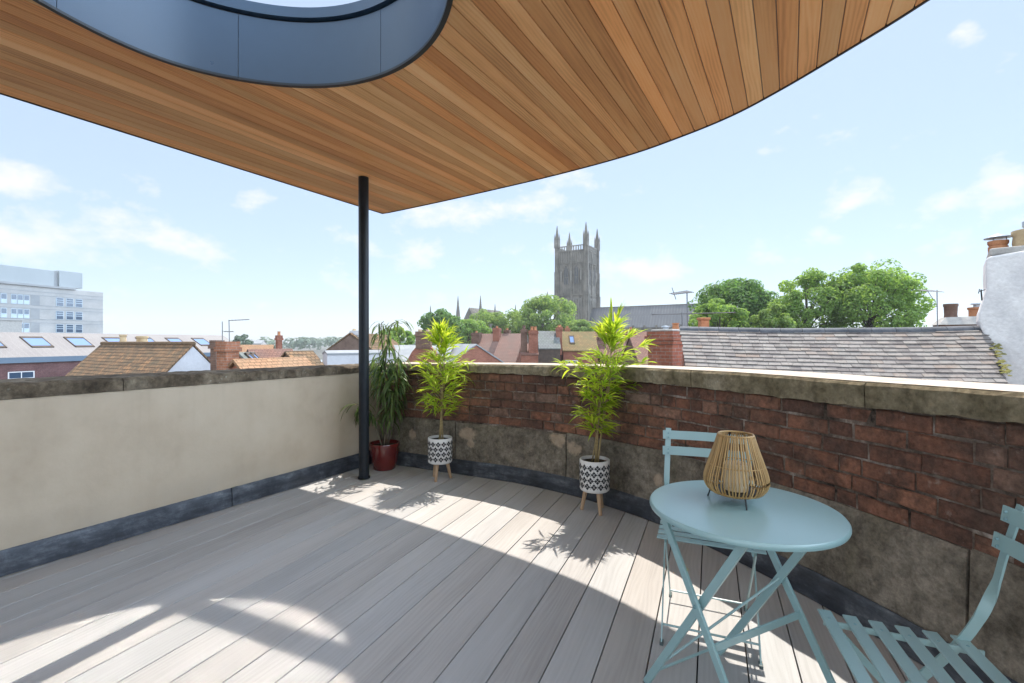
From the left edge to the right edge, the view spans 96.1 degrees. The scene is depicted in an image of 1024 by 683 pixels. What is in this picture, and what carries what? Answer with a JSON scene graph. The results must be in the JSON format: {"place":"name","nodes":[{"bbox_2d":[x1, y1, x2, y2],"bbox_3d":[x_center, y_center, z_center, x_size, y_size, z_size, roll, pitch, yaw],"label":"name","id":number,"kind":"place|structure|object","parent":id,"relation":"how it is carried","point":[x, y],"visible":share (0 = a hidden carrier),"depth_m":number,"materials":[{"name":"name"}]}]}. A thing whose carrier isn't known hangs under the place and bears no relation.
{"place":"outdoors","nodes":[
{"label":"outdoors","id":0,"kind":"place"},
{"bbox_2d":[0,265,102,333],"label":"office block","id":1,"kind":"structure","parent":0,"point":[42,301],"depth_m":113.67,"materials":[{"name":"concrete"}]},
{"bbox_2d":[1,293,6,302],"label":"window","id":2,"kind":"structure","parent":1,"relation":"in","point":[3,296],"depth_m":105.39,"materials":[{"name":"white glass"}]},
{"bbox_2d":[1,308,6,317],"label":"window","id":3,"kind":"structure","parent":1,"relation":"in","point":[3,310],"depth_m":105.55,"materials":[{"name":"white glass"}]},
{"bbox_2d":[11,294,16,303],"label":"window","id":4,"kind":"structure","parent":1,"relation":"in","point":[13,296],"depth_m":107.23,"materials":[{"name":"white glass"}]},
{"bbox_2d":[11,308,16,317],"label":"window","id":5,"kind":"structure","parent":1,"relation":"in","point":[13,310],"depth_m":107.08,"materials":[{"name":"white glass"}]},
{"bbox_2d":[17,294,22,303],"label":"window","id":6,"kind":"structure","parent":1,"relation":"in","point":[19,297],"depth_m":108.10,"materials":[{"name":"white glass"}]},
{"bbox_2d":[17,309,22,317],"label":"window","id":7,"kind":"structure","parent":1,"relation":"in","point":[19,311],"depth_m":108.18,"materials":[{"name":"white glass"}]},
{"bbox_2d":[24,295,28,303],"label":"window","id":8,"kind":"structure","parent":1,"relation":"in","point":[26,297],"depth_m":109.35,"materials":[{"name":"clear glass"}]},
{"bbox_2d":[24,309,28,317],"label":"window","id":9,"kind":"structure","parent":1,"relation":"in","point":[26,311],"depth_m":109.32,"materials":[{"name":"clear glass"}]},
{"bbox_2d":[24,323,28,331],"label":"window","id":10,"kind":"structure","parent":1,"relation":"in","point":[26,325],"depth_m":109.32,"materials":[{"name":"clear glass"}]},
{"bbox_2d":[56,298,63,305],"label":"window","id":11,"kind":"structure","parent":1,"relation":"in","point":[59,301],"depth_m":115.62,"materials":[{"name":"clear glass"}]},
{"bbox_2d":[56,311,63,319],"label":"window","id":12,"kind":"structure","parent":1,"relation":"in","point":[59,314],"depth_m":115.72,"materials":[{"name":"clear glass"}]},
{"bbox_2d":[56,324,63,332],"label":"window","id":13,"kind":"structure","parent":1,"relation":"in","point":[59,327],"depth_m":115.64,"materials":[{"name":"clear glass"}]},
{"bbox_2d":[66,298,72,306],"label":"window","id":14,"kind":"structure","parent":1,"relation":"in","point":[69,302],"depth_m":117.54,"materials":[{"name":"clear glass"}]},
{"bbox_2d":[66,311,72,319],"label":"window","id":15,"kind":"structure","parent":1,"relation":"in","point":[69,315],"depth_m":117.54,"materials":[{"name":"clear glass"}]},
{"bbox_2d":[66,324,72,332],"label":"window","id":16,"kind":"structure","parent":1,"relation":"in","point":[69,328],"depth_m":117.54,"materials":[{"name":"clear glass"}]},
{"bbox_2d":[75,299,82,307],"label":"window","id":17,"kind":"structure","parent":1,"relation":"in","point":[78,302],"depth_m":119.66,"materials":[{"name":"clear glass"}]},
{"bbox_2d":[75,312,82,319],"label":"window","id":18,"kind":"structure","parent":1,"relation":"in","point":[78,315],"depth_m":119.55,"materials":[{"name":"clear glass"}]},
{"bbox_2d":[75,325,82,332],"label":"window","id":19,"kind":"structure","parent":1,"relation":"in","point":[78,328],"depth_m":119.55,"materials":[{"name":"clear glass"}]},
{"bbox_2d":[0,332,231,378],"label":"long brick range","id":20,"kind":"structure","parent":0,"point":[30,355],"depth_m":37.76,"materials":[{"name":"red"}]},
{"bbox_2d":[8,371,34,378],"bbox_3d":[-37.498,2.572,35.156,0.070,0.565,1.560,0,0,16],"label":"window","id":21,"kind":"structure","parent":20,"relation":"in","point":[22,374],"depth_m":35.14,"materials":[{"name":"clear glass"}]},
{"bbox_2d":[65,335,209,375],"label":"white gabled house","id":22,"kind":"structure","parent":0,"point":[141,354],"depth_m":21.14,"materials":[{"name":"brown clay tile"},{"name":"white painted render"}]},
{"bbox_2d":[239,352,259,358],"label":"glazed roof house","id":23,"kind":"structure","parent":0,"point":[244,355],"depth_m":18.62,"materials":[{"name":"grey glass"}]},
{"bbox_2d":[244,340,266,344],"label":"pale building","id":24,"kind":"structure","parent":0,"point":[259,342],"depth_m":168.96,"materials":[{"name":"concrete"}]},
{"bbox_2d":[239,345,273,351],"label":"terracotta roofed house","id":25,"kind":"structure","parent":0,"point":[245,348],"depth_m":33.32,"materials":[{"name":"orange brick"}]},
{"bbox_2d":[208,340,312,369],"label":"orange roofed house","id":26,"kind":"structure","parent":0,"point":[224,355],"depth_m":12.97,"materials":[{"name":"orange tile"}]},
{"bbox_2d":[222,321,233,341],"bbox_3d":[-8.781,-0.232,14.200,0.352,0.772,0.125,0,0,0],"label":"roof aerial","id":27,"kind":"object","parent":26,"relation":"attached to","point":[224,331],"visible":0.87,"depth_m":14.19,"materials":[{"name":"metal"}]},
{"bbox_2d":[228,319,248,341],"bbox_3d":[-7.775,-0.282,13.099,0.514,0.734,0.105,0,0,-24],"label":"roof aerial","id":28,"kind":"object","parent":26,"relation":"attached to","point":[229,326],"visible":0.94,"depth_m":13.00,"materials":[{"name":"metal"}]},
{"bbox_2d":[246,331,292,357],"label":"red tiled house","id":29,"kind":"structure","parent":0,"point":[278,351],"depth_m":24.64,"materials":[{"name":"brick"}]},
{"bbox_2d":[281,350,323,365],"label":"brown tiled house","id":30,"kind":"structure","parent":0,"point":[312,357],"depth_m":20.75,"materials":[{"name":"tile"}]},
{"bbox_2d":[283,346,329,361],"bbox_3d":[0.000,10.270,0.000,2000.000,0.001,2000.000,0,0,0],"label":"ground","id":31,"kind":"structure","parent":0,"point":[318,353],"depth_m":524.94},
{"bbox_2d":[0,318,23,331],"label":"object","id":32,"kind":"object","parent":31,"relation":"on","point":[10,325],"visible":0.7,"depth_m":65.07,"materials":[{"name":"concrete"}]},
{"bbox_2d":[0,363,380,577],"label":"rendered parapet","id":33,"kind":"structure","parent":31,"relation":"on","point":[89,463],"depth_m":3.10,"materials":[{"name":"beige paint"}]},
{"bbox_2d":[232,334,253,344],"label":"broadleaf tree","id":34,"kind":"object","parent":31,"relation":"on","point":[242,338],"visible":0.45,"depth_m":148.62,"materials":[{"name":"green plant"}]},
{"bbox_2d":[231,337,415,349],"bbox_3d":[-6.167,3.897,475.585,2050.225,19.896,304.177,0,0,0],"label":"distant woods","id":35,"kind":"object","parent":31,"relation":"on","point":[302,342],"visible":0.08,"depth_m":433.69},
{"bbox_2d":[326,329,399,349],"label":"steep brown house","id":36,"kind":"structure","parent":31,"relation":"on","point":[349,340],"depth_m":27.98,"materials":[{"name":"brick"}]},
{"bbox_2d":[380,327,415,344],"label":"broadleaf tree","id":37,"kind":"object","parent":31,"relation":"on","point":[410,339],"visible":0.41,"depth_m":69.69,"materials":[{"name":"green plant"}]},
{"bbox_2d":[394,345,451,361],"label":"lead roofed house","id":38,"kind":"structure","parent":31,"relation":"on","point":[405,350],"depth_m":32.67,"materials":[{"name":"white brick"}]},
{"bbox_2d":[407,329,451,361],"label":"brick gable house","id":39,"kind":"structure","parent":31,"relation":"on","point":[419,334],"depth_m":26.00,"materials":[{"name":"red brick"}]},
{"bbox_2d":[417,308,465,344],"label":"broadleaf tree","id":40,"kind":"object","parent":31,"relation":"on","point":[438,317],"visible":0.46,"depth_m":85.96,"materials":[{"name":"green plant"}]},
{"bbox_2d":[458,319,491,343],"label":"broadleaf tree","id":41,"kind":"object","parent":31,"relation":"on","point":[471,326],"visible":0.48,"depth_m":101.45,"materials":[{"name":"green plant"}]},
{"bbox_2d":[448,344,504,362],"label":"slate roofed house","id":42,"kind":"structure","parent":31,"relation":"on","point":[478,354],"depth_m":33.19,"materials":[{"name":"red brick"}]},
{"bbox_2d":[469,308,520,333],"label":"broadleaf tree","id":43,"kind":"object","parent":31,"relation":"on","point":[498,319],"visible":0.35,"depth_m":115.39,"materials":[{"name":"green plant"}]},
{"bbox_2d":[511,293,579,337],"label":"broadleaf tree","id":44,"kind":"object","parent":31,"relation":"on","point":[544,307],"visible":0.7,"depth_m":106.30,"materials":[{"name":"green plant"}]},
{"bbox_2d":[568,319,593,331],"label":"broadleaf tree","id":45,"kind":"object","parent":31,"relation":"on","point":[584,325],"visible":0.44,"depth_m":98.91,"materials":[{"name":"green plant"}]},
{"bbox_2d":[644,323,682,365],"bbox_3d":[3.563,4.929,10.377,0.860,10.682,0.738,0,0,-37],"label":"red brick stack","id":46,"kind":"object","parent":31,"relation":"on","point":[668,352],"visible":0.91,"depth_m":10.08,"materials":[{"name":"brick"}]},
{"bbox_2d":[669,288,693,326],"bbox_3d":[3.751,-0.673,10.200,0.693,1.030,0.205,0,0,-36],"label":"roof aerial","id":47,"kind":"object","parent":46,"relation":"attached to","point":[679,292],"visible":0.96,"depth_m":10.33,"materials":[{"name":"metal"}]},
{"bbox_2d":[651,312,734,326],"bbox_3d":[3.972,-0.400,10.169,1.738,0.490,0.164,0,0,28],"label":"roof aerial","id":48,"kind":"object","parent":46,"relation":"attached to","point":[682,313],"visible":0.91,"depth_m":10.19,"materials":[{"name":"metal"}]},
{"bbox_2d":[378,362,1023,682],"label":"curved brick parapet","id":49,"kind":"structure","parent":31,"relation":"on","point":[917,484],"depth_m":2.17,"materials":[{"name":"brown brick"}]},
{"bbox_2d":[697,317,710,326],"bbox_3d":[4.748,4.840,11.450,0.600,10.860,0.500,0,0,0],"label":"square clay pot chimney","id":50,"kind":"object","parent":31,"relation":"on","point":[703,321],"visible":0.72,"depth_m":11.30,"materials":[{"name":"orange ceramic"}]},
{"bbox_2d":[688,298,750,327],"bbox_3d":[19.812,3.020,44.200,5.509,14.513,5.527,0,0,26],"label":"broadleaf tree","id":51,"kind":"object","parent":31,"relation":"on","point":[738,318],"visible":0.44,"depth_m":42.93,"materials":[{"name":"green plant"}]},
{"bbox_2d":[688,277,780,327],"bbox_3d":[25.045,1.484,51.896,9.916,17.583,9.486,0,0,0],"label":"broadleaf tree","id":52,"kind":"object","parent":31,"relation":"on","point":[752,296],"visible":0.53,"depth_m":49.22,"materials":[{"name":"green plant"}]},
{"bbox_2d":[750,304,796,327],"bbox_3d":[23.167,3.419,41.053,3.928,13.706,3.381,0,0,0],"label":"broadleaf tree","id":53,"kind":"object","parent":31,"relation":"on","point":[769,320],"visible":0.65,"depth_m":40.23,"materials":[{"name":"green plant"}]},
{"bbox_2d":[767,267,843,327],"bbox_3d":[28.670,1.546,44.941,6.757,17.468,6.348,0,0,28],"label":"broadleaf tree","id":54,"kind":"object","parent":31,"relation":"on","point":[792,301],"visible":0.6,"depth_m":43.51,"materials":[{"name":"green plant"}]},
{"bbox_2d":[818,258,936,327],"bbox_3d":[33.791,1.393,43.091,8.783,17.792,8.274,0,0,0],"label":"broadleaf tree","id":55,"kind":"object","parent":31,"relation":"on","point":[858,286],"visible":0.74,"depth_m":40.88,"materials":[{"name":"green plant"}]},
{"bbox_2d":[930,303,980,326],"bbox_3d":[13.260,4.571,13.430,1.426,11.399,0.700,0,0,26],"label":"cement capped chimney","id":56,"kind":"object","parent":31,"relation":"on","point":[951,318],"visible":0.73,"depth_m":13.37,"materials":[{"name":"grey concrete"}]},
{"bbox_2d":[917,289,941,326],"bbox_3d":[11.901,-0.975,13.104,0.919,1.082,0.325,0,0,-27],"label":"roof aerial","id":57,"kind":"object","parent":56,"relation":"attached to","point":[936,291],"visible":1,"depth_m":13.29,"materials":[{"name":"metal"}]},
{"bbox_2d":[976,222,1023,384],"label":"white chimney breast","id":58,"kind":"object","parent":31,"relation":"on","point":[1000,317],"visible":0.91,"depth_m":6.87,"materials":[{"name":"paint"}]},
{"bbox_2d":[322,350,395,364],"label":"white house","id":59,"kind":"structure","parent":0,"point":[335,357],"depth_m":25.11,"materials":[{"name":"white paint"}]},
{"bbox_2d":[471,326,527,362],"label":"faded tiled house","id":60,"kind":"structure","parent":0,"point":[504,346],"depth_m":49.88,"materials":[{"name":"brown tile"}]},
{"bbox_2d":[0,0,1023,345],"label":"sky","id":61,"kind":"structure","parent":0,"point":[906,146],"materials":[{"name":"blue"}]},
{"bbox_2d":[520,325,538,362],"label":"tall stack house","id":62,"kind":"structure","parent":0,"point":[529,353],"depth_m":36.20,"materials":[{"name":"red brick"}]},
{"bbox_2d":[538,325,562,362],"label":"grey roofed house","id":63,"kind":"structure","parent":0,"point":[549,346],"depth_m":42.35,"materials":[{"name":"stone"}]},
{"bbox_2d":[560,325,597,363],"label":"mossy roofed house","id":64,"kind":"structure","parent":0,"point":[574,343],"depth_m":44.45,"materials":[{"name":"beige brick"}]},
{"bbox_2d":[430,224,738,343],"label":"cathedral","id":65,"kind":"structure","parent":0,"point":[576,277],"depth_m":188.67,"materials":[{"name":"stone"}]},
{"bbox_2d":[564,267,567,284],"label":"belfry window","id":66,"kind":"structure","parent":65,"relation":"in","point":[566,270],"depth_m":191.54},
{"bbox_2d":[575,265,577,283],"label":"belfry window","id":67,"kind":"structure","parent":65,"relation":"in","point":[576,265],"depth_m":189.12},
{"bbox_2d":[595,324,646,363],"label":"dark stone house","id":68,"kind":"structure","parent":0,"point":[600,346],"depth_m":46.04,"materials":[{"name":"brown brick"}]},
{"bbox_2d":[620,336,680,364],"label":"tiled back house","id":69,"kind":"structure","parent":0,"point":[635,342],"depth_m":29.38,"materials":[{"name":"brown brick"}]},
{"bbox_2d":[646,547,800,682],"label":"deck floor slab","id":70,"kind":"structure","parent":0,"point":[699,626],"depth_m":2.04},
{"bbox_2d":[0,464,937,682],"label":"deck","id":71,"kind":"structure","parent":70,"relation":"on","point":[400,574],"depth_m":2.26,"materials":[{"name":"grey wood"}]},
{"bbox_2d":[358,176,369,479],"bbox_3d":[-1.370,-0.127,4.260,0.110,2.782,0.110,0,0,0],"label":"steel post","id":72,"kind":"object","parent":71,"relation":"on","point":[363,230],"visible":1,"depth_m":4.22,"materials":[{"name":"black metal"}]},
{"bbox_2d":[0,0,929,213],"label":"timber canopy","id":73,"kind":"object","parent":72,"relation":"on","point":[401,105],"visible":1,"depth_m":2.70,"materials":[{"name":"brown wood"}]},
{"bbox_2d":[339,319,415,470],"bbox_3d":[-1.297,0.526,4.576,0.692,1.488,0.469,0,0,0],"label":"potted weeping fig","id":74,"kind":"object","parent":71,"relation":"on","point":[384,453],"visible":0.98,"depth_m":4.53,"materials":[{"name":"plant"}]},
{"bbox_2d":[413,318,476,481],"bbox_3d":[-0.645,0.522,4.273,0.598,1.500,0.655,0,0,-29],"label":"potted bamboo","id":75,"kind":"object","parent":71,"relation":"on","point":[440,449],"visible":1,"depth_m":4.20,"materials":[{"name":"plant"}]},
{"bbox_2d":[553,297,655,515],"bbox_3d":[0.677,0.461,3.448,0.798,1.621,0.564,0,0,0],"label":"potted bamboo","id":76,"kind":"object","parent":71,"relation":"on","point":[594,474],"visible":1,"depth_m":3.40,"materials":[{"name":"plant"}]},
{"bbox_2d":[657,428,766,668],"bbox_3d":[0.878,0.858,2.061,0.412,0.838,0.468,0,0,22],"label":"bistro chair","id":77,"kind":"object","parent":71,"relation":"on","point":[669,434],"visible":0.39,"depth_m":2.13,"materials":[{"name":"teal paint"}]},
{"bbox_2d":[643,480,851,682],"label":"bistro table","id":78,"kind":"object","parent":71,"relation":"on","point":[771,521],"visible":0.93,"depth_m":1.50,"materials":[{"name":"teal paint"}]},
{"bbox_2d":[703,430,769,509],"bbox_3d":[0.783,0.440,1.610,0.212,0.236,0.212,0,0,0],"label":"bamboo lantern","id":79,"kind":"object","parent":78,"relation":"on","point":[736,477],"visible":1,"depth_m":1.56,"materials":[{"name":"wicker"}]},
{"bbox_2d":[817,504,1023,682],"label":"bistro chair","id":80,"kind":"object","parent":71,"relation":"on","point":[880,670],"visible":1,"depth_m":1.24,"materials":[{"name":"teal paint"}]},
{"bbox_2d":[679,325,1011,383],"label":"roof","id":81,"kind":"structure","parent":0,"point":[958,353],"depth_m":7.31,"materials":[{"name":"grey tile"}]}
]}

